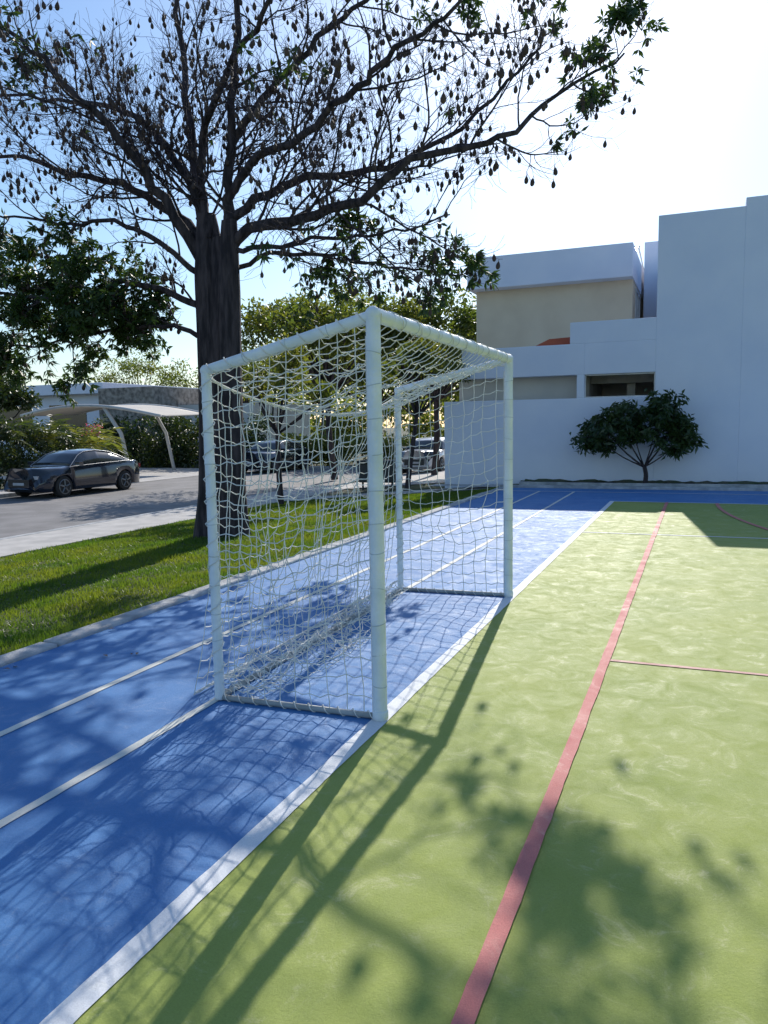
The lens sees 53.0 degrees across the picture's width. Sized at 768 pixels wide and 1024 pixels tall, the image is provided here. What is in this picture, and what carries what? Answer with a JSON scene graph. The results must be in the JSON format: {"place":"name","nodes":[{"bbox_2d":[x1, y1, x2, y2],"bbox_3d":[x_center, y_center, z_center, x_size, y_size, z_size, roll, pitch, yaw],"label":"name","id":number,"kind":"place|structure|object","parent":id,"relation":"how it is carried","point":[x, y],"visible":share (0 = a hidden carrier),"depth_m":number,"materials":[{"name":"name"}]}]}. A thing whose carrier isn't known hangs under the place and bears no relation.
{"place":"outdoors","nodes":[
{"label":"outdoors","id":0,"kind":"place"},
{"bbox_2d":[0,394,100,457],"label":"walls","id":1,"kind":"structure","parent":0,"point":[79,399],"depth_m":48.66,"materials":[{"name":"white paint"}]},
{"bbox_2d":[0,405,86,447],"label":"windows","id":2,"kind":"structure","parent":1,"relation":"attached to","point":[78,420],"depth_m":49.02,"materials":[{"name":"glass"}]},
{"bbox_2d":[20,382,197,395],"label":"roof slab","id":3,"kind":"structure","parent":1,"relation":"on","point":[43,390],"depth_m":47.89,"materials":[{"name":"white paint"}]},
{"bbox_2d":[98,386,198,463],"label":"wall","id":4,"kind":"structure","parent":0,"point":[171,396],"depth_m":45.65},
{"bbox_2d":[0,469,413,537],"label":"road","id":5,"kind":"structure","parent":0,"point":[21,515],"depth_m":22.32,"materials":[{"name":"grey asphalt"}]},
{"bbox_2d":[3,449,139,496],"bbox_3d":[-10.154,-1.348,25.296,2.140,1.442,4.610,2,7,22],"label":"parked car","id":6,"kind":"object","parent":5,"relation":"on","point":[61,473],"visible":1,"depth_m":24.43,"materials":[{"name":"paint"}]},
{"bbox_2d":[0,466,423,539],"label":"road kerb","id":7,"kind":"structure","parent":5,"relation":"on","point":[10,494],"depth_m":21.86,"materials":[{"name":"concrete"}]},
{"bbox_2d":[244,440,310,472],"bbox_3d":[-5.165,-2.651,36.035,2.140,1.442,4.610,2,7,22],"label":"parked car","id":8,"kind":"object","parent":5,"relation":"on","point":[289,456],"visible":0.6,"depth_m":35.26,"materials":[{"name":"paint"}]},
{"bbox_2d":[241,283,415,479],"bbox_3d":[-2.398,-4.895,28.816,8.261,7.370,7.946,2,7,22],"label":"street tree","id":9,"kind":"object","parent":5,"relation":"on","point":[263,321],"visible":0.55,"depth_m":27.00,"materials":[{"name":"green plant"}]},
{"bbox_2d":[0,467,444,488],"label":"driveway pavement","id":10,"kind":"structure","parent":0,"point":[149,474],"depth_m":32.68,"materials":[{"name":"concrete"}]},
{"bbox_2d":[20,404,198,469],"bbox_3d":[-12.954,-3.591,37.261,8.226,3.349,3.730,2,7,22],"label":"carport canopy","id":11,"kind":"object","parent":10,"relation":"on","point":[157,411],"visible":0.95,"depth_m":36.57,"materials":[{"name":"fabric"},{"name":"white painted metal"}]},
{"bbox_2d":[343,284,476,474],"bbox_3d":[1.522,-4.629,27.793,6.464,6.725,6.260,2,7,22],"label":"street tree","id":12,"kind":"object","parent":10,"relation":"on","point":[465,325],"visible":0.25,"depth_m":26.45,"materials":[{"name":"green plant"}]},
{"bbox_2d":[401,437,444,472],"bbox_3d":[2.059,-2.496,33.098,2.140,1.442,4.610,2,7,22],"label":"parked car","id":13,"kind":"object","parent":10,"relation":"on","point":[424,453],"visible":0.48,"depth_m":31.27,"materials":[{"name":"white paint"}]},
{"bbox_2d":[178,403,309,462],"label":"wing","id":14,"kind":"structure","parent":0,"point":[294,429],"depth_m":47.05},
{"bbox_2d":[0,485,495,557],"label":"sidewalk","id":15,"kind":"structure","parent":0,"point":[16,545],"depth_m":15.61,"materials":[{"name":"concrete"}]},
{"bbox_2d":[0,483,497,654],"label":"lawn","id":16,"kind":"structure","parent":0,"point":[423,487],"depth_m":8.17,"materials":[{"name":"green plant"}]},
{"bbox_2d":[0,500,460,668],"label":"fallen leaves","id":17,"kind":"object","parent":16,"relation":"on","point":[128,586],"visible":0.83,"depth_m":7.90,"materials":[{"name":"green plant"}]},
{"bbox_2d":[242,332,339,503],"bbox_3d":[-2.388,-2.207,18.428,3.018,4.036,2.239,2,7,22],"label":"street tree","id":18,"kind":"object","parent":16,"relation":"on","point":[294,363],"visible":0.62,"depth_m":18.18,"materials":[{"name":"green plant"}]},
{"bbox_2d":[0,0,669,537],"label":"kapok tree","id":19,"kind":"object","parent":16,"relation":"on","point":[80,312],"visible":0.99,"depth_m":11.45,"materials":[{"name":"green plant"}]},
{"bbox_2d":[381,325,473,488],"bbox_3d":[0.980,-2.735,20.258,2.923,4.266,2.364,2,7,22],"label":"street tree","id":20,"kind":"object","parent":16,"relation":"on","point":[415,407],"visible":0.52,"depth_m":20.02,"materials":[{"name":"green plant"}]},
{"bbox_2d":[0,427,518,500],"bbox_3d":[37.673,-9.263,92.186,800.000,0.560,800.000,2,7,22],"label":"ground","id":21,"kind":"structure","parent":0,"point":[346,492],"depth_m":34.49,"materials":[{"name":"soil"}]},
{"bbox_2d":[0,374,42,424],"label":"street tree","id":22,"kind":"object","parent":21,"relation":"on","point":[10,398],"visible":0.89,"depth_m":31.56,"materials":[{"name":"green plant"}]},
{"bbox_2d":[0,411,96,489],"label":"hedge","id":23,"kind":"object","parent":21,"relation":"on","point":[8,460],"visible":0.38,"depth_m":27.69,"materials":[{"name":"green plant"}]},
{"bbox_2d":[0,419,40,457],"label":"palm plant","id":24,"kind":"object","parent":23,"relation":"on","point":[13,431],"visible":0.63,"depth_m":26.66,"materials":[{"name":"green plant"}]},
{"bbox_2d":[14,414,81,451],"bbox_3d":[-12.419,-2.698,28.244,2.606,1.727,2.615,2,7,22],"label":"palm plant","id":25,"kind":"object","parent":23,"relation":"on","point":[52,435],"visible":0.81,"depth_m":28.01,"materials":[{"name":"green plant"}]},
{"bbox_2d":[60,418,124,453],"bbox_3d":[-11.411,-2.680,29.670,2.829,1.817,2.511,2,7,22],"label":"palm plant","id":26,"kind":"object","parent":23,"relation":"on","point":[92,439],"visible":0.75,"depth_m":29.50,"materials":[{"name":"green plant"}]},
{"bbox_2d":[82,422,102,435],"bbox_3d":[-11.310,-3.172,29.986,1.067,0.640,0.755,7,10,51],"label":"bougainvillea bush","id":27,"kind":"object","parent":23,"relation":"attached to","point":[93,429],"visible":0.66,"depth_m":29.85,"materials":[{"name":"plant"}]},
{"bbox_2d":[69,427,133,458],"bbox_3d":[-11.874,-2.717,32.258,3.012,1.686,3.044,2,7,22],"label":"palm plant","id":28,"kind":"object","parent":23,"relation":"on","point":[106,444],"visible":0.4,"depth_m":32.27,"materials":[{"name":"green plant"}]},
{"bbox_2d":[83,346,197,387],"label":"street tree","id":29,"kind":"object","parent":21,"relation":"on","point":[136,369],"visible":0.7,"depth_m":67.70,"materials":[{"name":"green plant"}]},
{"bbox_2d":[88,409,272,467],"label":"hedge","id":30,"kind":"object","parent":21,"relation":"on","point":[182,451],"visible":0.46,"depth_m":41.09,"materials":[{"name":"green plant"}]},
{"bbox_2d":[191,344,295,402],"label":"street tree","id":31,"kind":"object","parent":21,"relation":"on","point":[244,401],"visible":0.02,"depth_m":61.47,"materials":[{"name":"green plant"}]},
{"bbox_2d":[124,380,458,447],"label":"distant trees","id":32,"kind":"object","parent":21,"relation":"on","point":[425,418],"visible":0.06,"depth_m":64.05,"materials":[{"name":"green plant"}]},
{"bbox_2d":[263,345,360,441],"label":"street tree","id":33,"kind":"object","parent":21,"relation":"on","point":[322,427],"visible":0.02,"depth_m":55.21,"materials":[{"name":"green plant"}]},
{"bbox_2d":[280,427,410,465],"bbox_3d":[-1.488,-2.987,38.063,8.881,2.448,3.086,2,7,22],"label":"shrub bed","id":34,"kind":"object","parent":21,"relation":"on","point":[323,448],"visible":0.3,"depth_m":37.71,"materials":[{"name":"green plant"}]},
{"bbox_2d":[293,344,431,403],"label":"street tree","id":35,"kind":"object","parent":21,"relation":"on","point":[362,383],"visible":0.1,"depth_m":43.92,"materials":[{"name":"green plant"}]},
{"bbox_2d":[357,460,404,489],"bbox_3d":[-0.096,-1.057,22.036,1.200,0.850,0.800,2,7,22],"label":"waste container","id":36,"kind":"object","parent":21,"relation":"on","point":[363,467],"visible":0.5,"depth_m":21.65,"materials":[{"name":"plastic"}]},
{"bbox_2d":[442,381,458,401],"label":"street tree","id":37,"kind":"object","parent":21,"relation":"on","point":[454,397],"visible":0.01,"depth_m":45.27,"materials":[{"name":"green plant"}]},
{"bbox_2d":[444,195,767,487],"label":"white walls","id":38,"kind":"structure","parent":21,"relation":"on","point":[698,332],"depth_m":17.77,"materials":[{"name":"paint"}]},
{"bbox_2d":[459,375,576,401],"bbox_3d":[3.507,-2.895,19.878,3.200,1.160,0.150,2,7,22],"label":"recess panel","id":39,"kind":"object","parent":38,"relation":"attached to","point":[551,387],"visible":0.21,"depth_m":19.71,"materials":[{"name":"beige paint"}]},
{"bbox_2d":[536,337,569,345],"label":"terracotta parapet","id":40,"kind":"structure","parent":38,"relation":"attached to","point":[561,341],"depth_m":19.05,"materials":[{"name":"red tile"}]},
{"bbox_2d":[585,372,654,397],"bbox_3d":[5.637,-3.031,18.441,1.620,0.560,0.040,2,7,22],"label":"opening frame","id":41,"kind":"object","parent":38,"relation":"attached to","point":[619,374],"visible":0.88,"depth_m":18.41,"materials":[{"name":"metal"}]},
{"bbox_2d":[586,373,653,396],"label":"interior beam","id":42,"kind":"structure","parent":21,"relation":"on","point":[594,386],"depth_m":19.56,"materials":[{"name":"beige paint"}]},
{"bbox_2d":[519,482,767,487],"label":"planting bed kerb","id":43,"kind":"structure","parent":21,"relation":"on","point":[653,484],"depth_m":17.50,"materials":[{"name":"concrete"}]},
{"bbox_2d":[521,479,767,484],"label":"planting bed","id":44,"kind":"object","parent":21,"relation":"on","point":[652,481],"visible":0.93,"depth_m":17.99,"materials":[{"name":"soil"}]},
{"bbox_2d":[569,388,708,482],"bbox_3d":[5.800,-1.689,17.506,2.975,2.229,1.751,2,7,22],"label":"mango tree","id":45,"kind":"object","parent":44,"relation":"on","point":[660,413],"visible":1,"depth_m":17.34,"materials":[{"name":"green plant"}]},
{"bbox_2d":[0,491,573,827],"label":"court cream line","id":46,"kind":"object","parent":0,"point":[68,784],"visible":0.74,"depth_m":4.14,"materials":[{"name":"white paint"}]},
{"bbox_2d":[0,488,767,1023],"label":"running track","id":47,"kind":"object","parent":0,"point":[100,868],"visible":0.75,"depth_m":3.87,"materials":[{"name":"blue rubber"}]},
{"bbox_2d":[0,0,767,427],"label":"sky","id":48,"kind":"structure","parent":0,"point":[696,139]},
{"bbox_2d":[39,490,767,1023],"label":"court line","id":49,"kind":"object","parent":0,"point":[91,990],"depth_m":2.71,"materials":[{"name":"white paint"}]},
{"bbox_2d":[73,501,767,1023],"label":"court green surface","id":50,"kind":"object","parent":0,"point":[367,881],"visible":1,"depth_m":2.79,"materials":[{"name":"green rubber"}]},
{"bbox_2d":[610,659,767,675],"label":"court pink line","id":51,"kind":"object","parent":50,"relation":"on","point":[687,667],"visible":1,"depth_m":4.67,"materials":[{"name":"paint"}]},
{"bbox_2d":[429,484,499,486],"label":"garden path","id":52,"kind":"structure","parent":0,"point":[481,485],"depth_m":18.78,"materials":[{"name":"concrete"}]},
{"bbox_2d":[602,382,653,395],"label":"interior walls","id":53,"kind":"structure","parent":0,"point":[623,389],"depth_m":21.70,"materials":[{"name":"beige paint"}]},
{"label":"court","id":54,"kind":"structure","parent":0,"visible":0},
{"bbox_2d":[194,306,512,721],"bbox_3d":[-0.003,-0.142,5.386,1.215,2.082,3.076,2,7,22],"label":"handball goal","id":55,"kind":"object","parent":54,"relation":"on","point":[372,318],"visible":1,"depth_m":4.23,"materials":[{"name":"metal"}]},
{"bbox_2d":[0,485,767,666],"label":"court kerb","id":56,"kind":"structure","parent":54,"relation":"on","point":[54,642],"depth_m":6.92,"materials":[{"name":"concrete"}]},
{"bbox_2d":[715,503,767,529],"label":"court red arc","id":57,"kind":"object","parent":54,"relation":"on","point":[721,509],"visible":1,"depth_m":11.69,"materials":[{"name":"paint"}]},
{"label":"terrace floor","id":58,"kind":"structure","parent":0,"visible":0},
{"bbox_2d":[476,279,643,347],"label":"storey walls","id":59,"kind":"structure","parent":58,"relation":"on","point":[526,317],"depth_m":22.99,"materials":[{"name":"beige paint"}]},
{"bbox_2d":[467,242,643,301],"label":"roof fascia","id":60,"kind":"structure","parent":59,"relation":"on","point":[603,263],"depth_m":22.23,"materials":[{"name":"white paint"}]},
{"bbox_2d":[635,245,643,269],"bbox_3d":[7.399,-8.498,26.119,2.625,0.954,3.522,2,7,22],"label":"solar panel rack","id":61,"kind":"object","parent":60,"relation":"on","point":[637,247],"visible":0.15,"depth_m":26.13,"materials":[{"name":"metal"}]},
{"bbox_2d":[635,288,639,318],"bbox_3d":[7.761,-6.128,23.592,0.040,1.160,1.560,2,7,22],"label":"side window frame","id":62,"kind":"object","parent":59,"relation":"attached to","point":[636,299],"visible":0.57,"depth_m":23.14,"materials":[{"name":"metal"}]},
{"bbox_2d":[636,295,638,317],"bbox_3d":[7.750,-6.128,23.597,0.015,1.000,1.400,2,7,22],"label":"side window","id":63,"kind":"structure","parent":62,"relation":"attached to","point":[638,308],"depth_m":23.91,"materials":[{"name":"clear glass"}]}
]}

